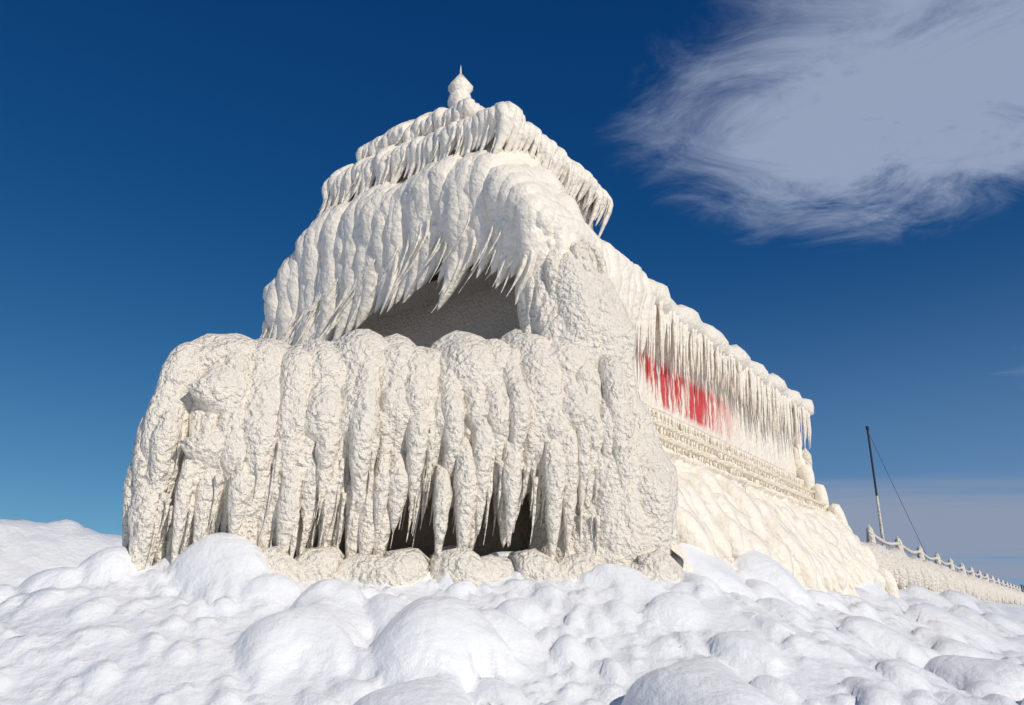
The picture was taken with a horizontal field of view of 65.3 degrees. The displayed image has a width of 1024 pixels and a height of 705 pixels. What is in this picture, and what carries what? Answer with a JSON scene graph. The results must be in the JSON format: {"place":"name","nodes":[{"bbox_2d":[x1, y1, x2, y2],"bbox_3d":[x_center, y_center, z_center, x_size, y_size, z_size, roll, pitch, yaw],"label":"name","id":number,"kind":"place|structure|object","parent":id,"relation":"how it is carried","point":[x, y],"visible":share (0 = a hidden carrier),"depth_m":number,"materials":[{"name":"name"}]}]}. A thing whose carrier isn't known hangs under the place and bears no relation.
{"place":"outdoors","nodes":[
{"label":"outdoors","id":0,"kind":"place"},
{"bbox_2d":[260,67,653,354],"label":"roof","id":1,"kind":"structure","parent":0,"point":[460,186],"depth_m":10.75,"materials":[{"name":"beige"}]},
{"bbox_2d":[0,519,1023,704],"bbox_3d":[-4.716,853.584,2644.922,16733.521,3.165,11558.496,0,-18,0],"label":"snowy ground","id":2,"kind":"structure","parent":0,"point":[88,616],"depth_m":6.15,"materials":[{"name":"white snow"}]},
{"bbox_2d":[122,329,682,586],"bbox_3d":[-1.038,1.103,8.338,5.272,3.226,1.886,4,-18,-13],"label":"ice curtain","id":3,"kind":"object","parent":2,"relation":"on","point":[362,436],"depth_m":7.62,"materials":[{"name":"beige ice"}]},
{"bbox_2d":[289,493,531,557],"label":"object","id":4,"kind":"structure","parent":2,"relation":"on","point":[424,540],"depth_m":8.85,"materials":[{"name":"black"}]},
{"bbox_2d":[330,151,592,347],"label":"recessed wall","id":5,"kind":"structure","parent":2,"relation":"on","point":[480,305],"depth_m":11.27,"materials":[{"name":"beige"}]},
{"bbox_2d":[515,241,679,564],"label":"ice column","id":6,"kind":"structure","parent":2,"relation":"on","point":[571,296],"depth_m":8.73,"materials":[{"name":"beige ice"}]},
{"bbox_2d":[553,214,898,597],"bbox_3d":[4.162,1.842,13.062,1.892,4.798,11.537,-11,-21,31],"label":"ice coating","id":7,"kind":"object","parent":2,"relation":"on","point":[728,520],"depth_m":12.55,"materials":[{"name":"beige ice"}]},
{"bbox_2d":[634,315,887,596],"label":"side wall","id":8,"kind":"structure","parent":2,"relation":"on","point":[714,410],"depth_m":13.38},
{"bbox_2d":[802,448,1023,605],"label":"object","id":9,"kind":"structure","parent":2,"relation":"on","point":[904,569],"depth_m":24.69,"materials":[{"name":"beige"}]},
{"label":"pier","id":10,"kind":"structure","parent":2,"relation":"on","visible":0},
{"bbox_2d":[865,426,1023,591],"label":"mast and posts","id":11,"kind":"object","parent":10,"relation":"on","point":[871,457],"visible":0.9,"depth_m":26.10,"materials":[{"name":"grey metal"}]},
{"bbox_2d":[0,0,1023,591],"label":"sky","id":12,"kind":"structure","parent":0,"point":[834,189],"materials":[{"name":"blue"}]}
]}

